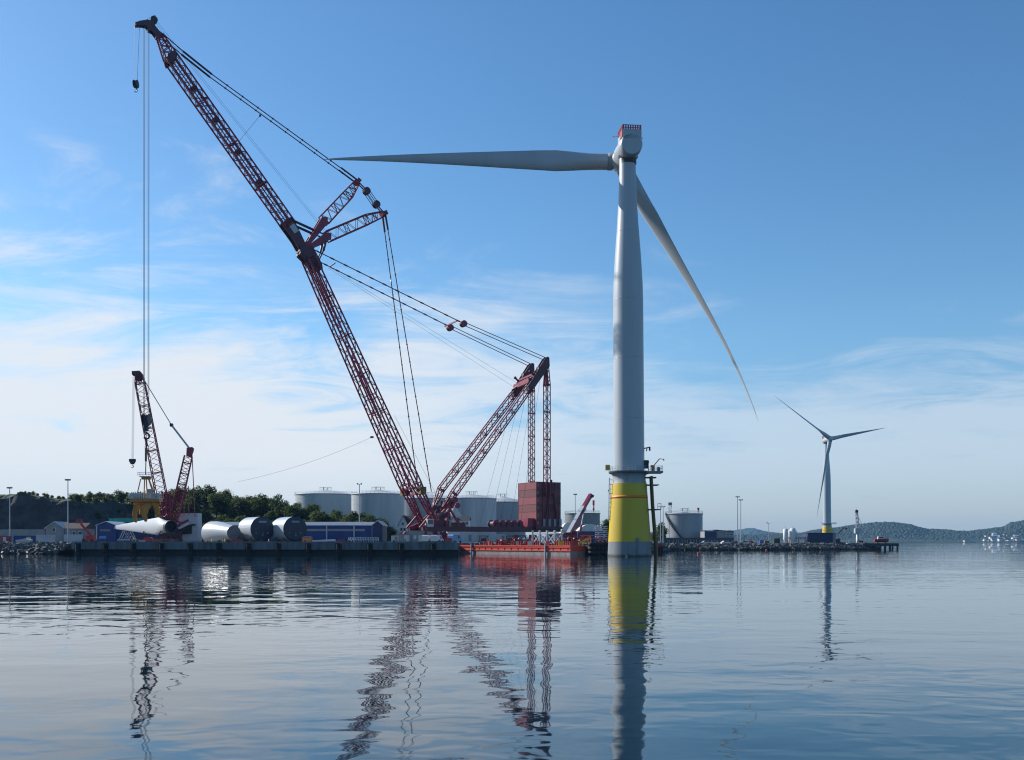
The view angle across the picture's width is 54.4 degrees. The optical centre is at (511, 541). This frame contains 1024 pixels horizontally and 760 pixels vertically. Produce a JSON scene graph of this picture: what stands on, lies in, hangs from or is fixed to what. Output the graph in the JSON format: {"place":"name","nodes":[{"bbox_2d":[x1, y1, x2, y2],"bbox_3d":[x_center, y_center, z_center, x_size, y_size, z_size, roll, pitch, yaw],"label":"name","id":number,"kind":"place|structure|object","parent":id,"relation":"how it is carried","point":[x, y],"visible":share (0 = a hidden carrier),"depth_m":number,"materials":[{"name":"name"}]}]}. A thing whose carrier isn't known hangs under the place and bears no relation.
{"place":"outdoors","nodes":[
{"label":"outdoors","id":0,"kind":"place"},
{"bbox_2d":[0,529,44,542],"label":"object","id":1,"kind":"structure","parent":0,"point":[21,532],"depth_m":335.60,"materials":[{"name":"grey metal"}]},
{"bbox_2d":[44,521,95,542],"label":"grey house","id":2,"kind":"structure","parent":0,"point":[58,530],"depth_m":322.00,"materials":[{"name":"white wood"}]},
{"bbox_2d":[109,514,142,522],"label":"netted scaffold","id":3,"kind":"object","parent":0,"point":[129,518],"visible":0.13,"depth_m":362.00,"materials":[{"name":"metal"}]},
{"bbox_2d":[95,521,163,542],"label":"blue shed","id":4,"kind":"structure","parent":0,"point":[108,530],"depth_m":340.00,"materials":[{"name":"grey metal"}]},
{"bbox_2d":[0,492,397,535],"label":"rocky hill","id":5,"kind":"structure","parent":0,"point":[28,511],"depth_m":379.05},
{"bbox_2d":[113,489,127,502],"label":"leafy tree","id":6,"kind":"object","parent":5,"relation":"on","point":[120,496],"visible":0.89,"depth_m":406.64,"materials":[{"name":"green plant"}]},
{"bbox_2d":[139,497,156,518],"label":"leafy tree","id":7,"kind":"object","parent":5,"relation":"on","point":[151,514],"visible":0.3,"depth_m":395.21,"materials":[{"name":"green plant"}]},
{"bbox_2d":[171,487,190,502],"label":"leafy tree","id":8,"kind":"object","parent":5,"relation":"on","point":[179,488],"visible":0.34,"depth_m":406.64,"materials":[{"name":"green plant"}]},
{"bbox_2d":[176,493,199,512],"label":"leafy tree","id":9,"kind":"object","parent":5,"relation":"on","point":[191,504],"visible":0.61,"depth_m":394.98,"materials":[{"name":"green plant"}]},
{"bbox_2d":[190,485,205,504],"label":"leafy tree","id":10,"kind":"object","parent":5,"relation":"on","point":[198,491],"visible":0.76,"depth_m":414.27,"materials":[{"name":"green plant"}]},
{"bbox_2d":[200,492,209,507],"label":"leafy tree","id":11,"kind":"object","parent":5,"relation":"on","point":[204,500],"visible":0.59,"depth_m":411.45,"materials":[{"name":"green plant"}]},
{"bbox_2d":[201,508,214,524],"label":"leafy tree","id":12,"kind":"object","parent":5,"relation":"on","point":[206,516],"visible":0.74,"depth_m":392.54,"materials":[{"name":"green plant"}]},
{"bbox_2d":[198,484,217,507],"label":"leafy tree","id":13,"kind":"object","parent":5,"relation":"on","point":[209,488],"visible":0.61,"depth_m":414.94,"materials":[{"name":"green plant"}]},
{"bbox_2d":[205,492,226,517],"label":"leafy tree","id":14,"kind":"object","parent":5,"relation":"on","point":[213,499],"visible":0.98,"depth_m":400.33,"materials":[{"name":"green plant"}]},
{"bbox_2d":[222,497,249,519],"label":"leafy tree","id":15,"kind":"object","parent":5,"relation":"on","point":[235,502],"visible":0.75,"depth_m":397.25,"materials":[{"name":"green plant"}]},
{"bbox_2d":[226,498,255,519],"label":"leafy tree","id":16,"kind":"object","parent":5,"relation":"on","point":[246,508],"visible":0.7,"depth_m":396.88,"materials":[{"name":"green plant"}]},
{"bbox_2d":[246,500,261,517],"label":"leafy tree","id":17,"kind":"object","parent":5,"relation":"on","point":[254,505],"visible":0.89,"depth_m":395.42,"materials":[{"name":"green plant"}]},
{"bbox_2d":[247,497,268,516],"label":"leafy tree","id":18,"kind":"object","parent":5,"relation":"on","point":[260,502],"visible":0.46,"depth_m":401.90,"materials":[{"name":"green plant"}]},
{"bbox_2d":[254,493,273,512],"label":"leafy tree","id":19,"kind":"object","parent":5,"relation":"on","point":[266,500],"visible":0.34,"depth_m":407.51,"materials":[{"name":"green plant"}]},
{"bbox_2d":[264,510,279,521],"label":"leafy tree","id":20,"kind":"object","parent":5,"relation":"on","point":[268,515],"visible":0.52,"depth_m":389.01,"materials":[{"name":"green plant"}]},
{"bbox_2d":[267,494,287,515],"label":"leafy tree","id":21,"kind":"object","parent":5,"relation":"on","point":[276,500],"visible":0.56,"depth_m":399.01,"materials":[{"name":"green plant"}]},
{"bbox_2d":[274,502,287,517],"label":"leafy tree","id":22,"kind":"object","parent":5,"relation":"on","point":[280,511],"visible":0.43,"depth_m":396.19,"materials":[{"name":"green plant"}]},
{"bbox_2d":[281,504,301,516],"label":"leafy tree","id":23,"kind":"object","parent":5,"relation":"on","point":[291,511],"visible":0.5,"depth_m":389.02,"materials":[{"name":"green plant"}]},
{"bbox_2d":[295,504,323,521],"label":"leafy tree","id":24,"kind":"object","parent":5,"relation":"on","point":[305,513],"visible":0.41,"depth_m":389.15,"materials":[{"name":"green plant"}]},
{"bbox_2d":[330,510,345,521],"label":"leafy tree","id":25,"kind":"object","parent":5,"relation":"on","point":[337,513],"visible":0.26,"depth_m":392.27,"materials":[{"name":"green plant"}]},
{"bbox_2d":[71,541,458,554],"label":"quay","id":26,"kind":"structure","parent":0,"point":[299,548],"depth_m":269.53,"materials":[{"name":"concrete"}]},
{"bbox_2d":[366,543,372,553],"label":"quay fender","id":27,"kind":"object","parent":26,"relation":"attached to","point":[369,548],"visible":1,"depth_m":262.83,"materials":[{"name":"black rubber"}]},
{"bbox_2d":[398,543,403,553],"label":"quay fender","id":28,"kind":"object","parent":26,"relation":"attached to","point":[400,548],"visible":1,"depth_m":260.99,"materials":[{"name":"black rubber"}]},
{"bbox_2d":[430,543,435,553],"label":"quay fender","id":29,"kind":"object","parent":26,"relation":"attached to","point":[432,548],"visible":1,"depth_m":259.18,"materials":[{"name":"black rubber"}]},
{"bbox_2d":[10,542,652,549],"bbox_3d":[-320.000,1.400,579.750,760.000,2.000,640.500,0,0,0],"label":"ground","id":30,"kind":"structure","parent":0,"point":[461,543],"depth_m":306.00,"materials":[{"name":"grey concrete"}]},
{"bbox_2d":[14,536,35,542],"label":"site container","id":31,"kind":"object","parent":30,"relation":"on","point":[33,538],"visible":0.54,"depth_m":300.05,"materials":[{"name":"blue metal"}]},
{"bbox_2d":[0,541,74,553],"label":"shore boulders","id":32,"kind":"object","parent":30,"relation":"on","point":[35,547],"visible":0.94,"depth_m":286.30,"materials":[{"name":"grey stone"}]},
{"bbox_2d":[36,535,54,542],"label":"container","id":33,"kind":"object","parent":30,"relation":"on","point":[46,538],"visible":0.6,"depth_m":296.05,"materials":[{"name":"metal"}]},
{"bbox_2d":[65,479,70,542],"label":"lamp mast","id":34,"kind":"object","parent":30,"relation":"on","point":[67,480],"visible":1,"depth_m":317.88,"materials":[{"name":"metal"}]},
{"bbox_2d":[76,520,96,542],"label":"boom lift","id":35,"kind":"object","parent":30,"relation":"on","point":[90,537],"visible":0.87,"depth_m":303.52,"materials":[{"name":"red paint"}]},
{"bbox_2d":[117,529,136,542],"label":"blade cradle","id":36,"kind":"object","parent":30,"relation":"on","point":[119,539],"visible":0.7,"depth_m":325.07,"materials":[{"name":"metal"}]},
{"bbox_2d":[114,517,177,534],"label":"spare blade","id":37,"kind":"object","parent":30,"relation":"on","point":[154,526],"visible":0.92,"depth_m":301.20,"materials":[{"name":"white plastic"}]},
{"bbox_2d":[129,371,201,542],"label":"crawler crane","id":38,"kind":"object","parent":30,"relation":"on","point":[190,529],"visible":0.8,"depth_m":319.98,"materials":[{"name":"red paint"}]},
{"bbox_2d":[153,531,177,542],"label":"blade cradle","id":39,"kind":"object","parent":30,"relation":"on","point":[170,539],"visible":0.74,"depth_m":289.10,"materials":[{"name":"red paint"}]},
{"bbox_2d":[201,521,240,542],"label":"tower section","id":40,"kind":"object","parent":30,"relation":"on","point":[217,531],"visible":0.84,"depth_m":289.78,"materials":[{"name":"white metal"}]},
{"bbox_2d":[238,517,272,542],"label":"tower section","id":41,"kind":"object","parent":30,"relation":"on","point":[255,528],"visible":0.92,"depth_m":286.27,"materials":[{"name":"grey metal"}]},
{"bbox_2d":[273,517,306,542],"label":"tower section","id":42,"kind":"object","parent":30,"relation":"on","point":[289,528],"visible":0.91,"depth_m":284.26,"materials":[{"name":"grey metal"}]},
{"bbox_2d":[224,520,387,542],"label":"long blue shed","id":43,"kind":"structure","parent":30,"relation":"on","point":[340,531],"depth_m":338.00,"materials":[{"name":"blue metal"}]},
{"bbox_2d":[308,510,328,521],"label":"leafy tree","id":44,"kind":"object","parent":30,"relation":"on","point":[316,517],"visible":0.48,"depth_m":376.88,"materials":[{"name":"green plant"}]},
{"bbox_2d":[294,487,352,515],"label":"storage tank","id":45,"kind":"object","parent":30,"relation":"on","point":[327,501],"visible":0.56,"depth_m":502.27,"materials":[{"name":"metal"}]},
{"bbox_2d":[320,514,339,521],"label":"leafy tree","id":46,"kind":"object","parent":30,"relation":"on","point":[330,518],"visible":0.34,"depth_m":377.44,"materials":[{"name":"green plant"}]},
{"bbox_2d":[132,15,562,542],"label":"ring crane","id":47,"kind":"object","parent":30,"relation":"on","point":[539,505],"visible":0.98,"depth_m":320.83,"materials":[{"name":"red paint"}]},
{"bbox_2d":[129,437,162,522],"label":"lifting yoke","id":48,"kind":"object","parent":47,"relation":"hanging from","point":[154,500],"visible":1,"depth_m":283.98,"materials":[{"name":"metal"}]},
{"bbox_2d":[344,511,358,521],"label":"leafy tree","id":49,"kind":"object","parent":30,"relation":"on","point":[352,517],"visible":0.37,"depth_m":383.04,"materials":[{"name":"green plant"}]},
{"bbox_2d":[358,513,378,521],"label":"leafy tree","id":50,"kind":"object","parent":30,"relation":"on","point":[369,516],"visible":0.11,"depth_m":381.07,"materials":[{"name":"green plant"}]},
{"bbox_2d":[351,487,403,531],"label":"storage tank","id":51,"kind":"object","parent":30,"relation":"on","point":[386,505],"visible":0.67,"depth_m":456.96,"materials":[{"name":"metal"}]},
{"bbox_2d":[399,534,411,542],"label":"grey cabin","id":52,"kind":"object","parent":30,"relation":"on","point":[405,537],"visible":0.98,"depth_m":273.05,"materials":[{"name":"grey metal"}]},
{"bbox_2d":[398,515,424,533],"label":"white house","id":53,"kind":"structure","parent":30,"relation":"on","point":[405,521],"depth_m":392.00,"materials":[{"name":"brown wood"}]},
{"bbox_2d":[412,534,424,542],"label":"grey cabin","id":54,"kind":"object","parent":30,"relation":"on","point":[416,537],"visible":0.79,"depth_m":271.94,"materials":[{"name":"grey metal"}]},
{"bbox_2d":[404,492,445,534],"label":"storage tank","id":55,"kind":"object","parent":30,"relation":"on","point":[408,511],"visible":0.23,"depth_m":521.05,"materials":[{"name":"white metal"}]},
{"bbox_2d":[431,535,443,542],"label":"parked van","id":56,"kind":"object","parent":30,"relation":"on","point":[436,537],"visible":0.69,"depth_m":264.67,"materials":[{"name":"white metal"}]},
{"bbox_2d":[447,535,461,542],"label":"parked van","id":57,"kind":"object","parent":30,"relation":"on","point":[455,538],"visible":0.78,"depth_m":264.59,"materials":[{"name":"blue paint"}]},
{"bbox_2d":[460,532,473,541],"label":"grey cabin","id":58,"kind":"object","parent":30,"relation":"on","point":[467,536],"visible":0.8,"depth_m":322.05,"materials":[{"name":"metal"}]},
{"bbox_2d":[446,491,496,541],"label":"storage tank","id":59,"kind":"object","parent":30,"relation":"on","point":[472,505],"visible":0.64,"depth_m":471.21,"materials":[{"name":"metal"}]},
{"bbox_2d":[495,534,505,542],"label":"grey cabin","id":60,"kind":"object","parent":30,"relation":"on","point":[500,536],"visible":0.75,"depth_m":315.94,"materials":[{"name":"metal"}]},
{"bbox_2d":[496,494,525,539],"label":"storage tank","id":61,"kind":"object","parent":30,"relation":"on","point":[507,513],"visible":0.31,"depth_m":515.63,"materials":[{"name":"white metal"}]},
{"bbox_2d":[559,522,570,532],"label":"fabric hangar","id":62,"kind":"structure","parent":30,"relation":"on","point":[565,526],"depth_m":384.00,"materials":[{"name":"white fabric"}]},
{"bbox_2d":[559,493,593,541],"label":"mobile crane","id":63,"kind":"object","parent":30,"relation":"on","point":[579,515],"visible":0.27,"depth_m":297.53,"materials":[{"name":"red paint"}]},
{"bbox_2d":[564,510,600,529],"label":"storage tank","id":64,"kind":"object","parent":30,"relation":"on","point":[591,517],"visible":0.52,"depth_m":481.78,"materials":[{"name":"metal"}]},
{"bbox_2d":[576,524,604,539],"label":"fabric hangar","id":65,"kind":"structure","parent":30,"relation":"on","point":[590,529],"depth_m":392.00,"materials":[{"name":"white fabric"}]},
{"bbox_2d":[595,525,607,540],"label":"plate stack","id":66,"kind":"object","parent":30,"relation":"on","point":[601,532],"visible":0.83,"depth_m":280.70,"materials":[{"name":"grey metal"}]},
{"bbox_2d":[599,519,609,539],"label":"leafy tree","id":67,"kind":"object","parent":30,"relation":"on","point":[605,522],"visible":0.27,"depth_m":403.77,"materials":[{"name":"green plant"}]},
{"bbox_2d":[651,541,671,552],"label":"yard corner boulders","id":68,"kind":"object","parent":30,"relation":"on","point":[666,548],"visible":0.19,"depth_m":342.04,"materials":[{"name":"grey stone"}]},
{"bbox_2d":[348,537,378,542],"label":"railing rack","id":69,"kind":"object","parent":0,"point":[363,539],"visible":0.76,"depth_m":275.95,"materials":[{"name":"grey metal"}]},
{"bbox_2d":[447,516,470,541],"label":"white house","id":70,"kind":"structure","parent":0,"point":[466,520],"depth_m":393.00,"materials":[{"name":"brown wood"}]},
{"bbox_2d":[0,542,1023,759],"bbox_3d":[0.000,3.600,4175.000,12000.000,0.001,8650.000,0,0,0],"label":"water","id":71,"kind":"structure","parent":0,"point":[910,651],"depth_m":31.41,"materials":[{"name":"blue liquid"}]},
{"bbox_2d":[460,541,584,554],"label":"barge","id":72,"kind":"object","parent":71,"relation":"on","point":[547,548],"visible":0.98,"depth_m":276.09,"materials":[{"name":"metal"}]},
{"bbox_2d":[531,530,563,544],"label":"support trestle","id":73,"kind":"object","parent":72,"relation":"on","point":[554,533],"visible":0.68,"depth_m":273.62,"materials":[{"name":"metal"}]},
{"bbox_2d":[323,124,756,556],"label":"wind turbine","id":74,"kind":"object","parent":71,"relation":"in","point":[629,529],"visible":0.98,"depth_m":237.65,"materials":[{"name":"yellow paint"}]},
{"bbox_2d":[588,539,595,554],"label":"tyre fender","id":75,"kind":"object","parent":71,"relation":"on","point":[592,545],"visible":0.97,"depth_m":262.66,"materials":[{"name":"black rubber"}]},
{"bbox_2d":[776,397,882,532],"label":"wind turbine","id":76,"kind":"object","parent":71,"relation":"in","point":[827,440],"visible":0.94,"depth_m":932.65,"materials":[{"name":"yellow paint"}]},
{"bbox_2d":[860,543,898,549],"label":"timber pier","id":77,"kind":"structure","parent":71,"relation":"in","point":[890,545],"depth_m":428.00,"materials":[{"name":"wood"}]},
{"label":"boat block","id":78,"kind":"object","parent":77,"relation":"on","visible":0},
{"bbox_2d":[873,537,888,541],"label":"boat","id":79,"kind":"object","parent":78,"relation":"on","point":[880,539],"visible":1,"depth_m":430.53,"materials":[{"name":"red paint"}]},
{"bbox_2d":[0,0,1023,536],"label":"sky","id":80,"kind":"structure","parent":0,"point":[839,184],"materials":[{"name":"blue"}]},
{"bbox_2d":[585,545,598,554],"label":"quay corner","id":81,"kind":"object","parent":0,"point":[586,549],"visible":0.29,"depth_m":265.99,"materials":[{"name":"concrete"}]},
{"bbox_2d":[458,542,588,552],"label":"quay corner boulders","id":82,"kind":"object","parent":81,"relation":"on","point":[481,543],"visible":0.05,"depth_m":304.16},
{"bbox_2d":[526,528,799,541],"bbox_3d":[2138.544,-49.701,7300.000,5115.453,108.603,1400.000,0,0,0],"label":"mountains","id":83,"kind":"structure","parent":0,"point":[747,531],"depth_m":7353.21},
{"bbox_2d":[700,530,733,537],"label":"dark warehouse","id":84,"kind":"structure","parent":0,"point":[715,534],"depth_m":438.50,"materials":[{"name":"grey metal"}]},
{"bbox_2d":[802,533,835,543],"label":"navy shed","id":85,"kind":"structure","parent":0,"point":[821,537],"depth_m":432.00,"materials":[{"name":"blue metal"}]},
{"bbox_2d":[651,520,1023,541],"bbox_3d":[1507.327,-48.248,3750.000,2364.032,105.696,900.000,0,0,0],"label":"hills","id":86,"kind":"structure","parent":0,"point":[895,532],"depth_m":3641.91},
{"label":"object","id":87,"kind":"structure","parent":0,"visible":0},
{"bbox_2d":[658,506,664,542],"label":"lamp mast","id":88,"kind":"object","parent":87,"relation":"on","point":[660,524],"visible":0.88,"depth_m":419.85,"materials":[{"name":"metal"}]},
{"bbox_2d":[656,522,668,537],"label":"leafy tree","id":89,"kind":"object","parent":87,"relation":"on","point":[658,530],"visible":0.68,"depth_m":435.19,"materials":[{"name":"green plant"}]},
{"bbox_2d":[665,508,702,537],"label":"storage tank","id":90,"kind":"object","parent":87,"relation":"on","point":[684,524],"visible":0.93,"depth_m":453.19,"materials":[{"name":"white metal"}]},
{"bbox_2d":[657,538,733,543],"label":"pipe rack","id":91,"kind":"object","parent":87,"relation":"on","point":[683,540],"visible":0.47,"depth_m":424.20,"materials":[{"name":"metal"}]},
{"bbox_2d":[663,542,879,549],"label":"breakwater boulders","id":92,"kind":"object","parent":87,"relation":"on","point":[768,546],"visible":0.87,"depth_m":412.94,"materials":[{"name":"grey stone"}]},
{"bbox_2d":[783,527,787,542],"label":"cement silo","id":93,"kind":"object","parent":87,"relation":"on","point":[785,534],"visible":0.84,"depth_m":435.20,"materials":[{"name":"white metal"}]},
{"bbox_2d":[790,526,795,542],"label":"cement silo","id":94,"kind":"object","parent":87,"relation":"on","point":[792,534],"visible":0.88,"depth_m":435.07,"materials":[{"name":"white metal"}]},
{"bbox_2d":[854,509,860,542],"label":"mast crane","id":95,"kind":"object","parent":87,"relation":"on","point":[857,531],"visible":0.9,"depth_m":439.43,"materials":[{"name":"metal"}]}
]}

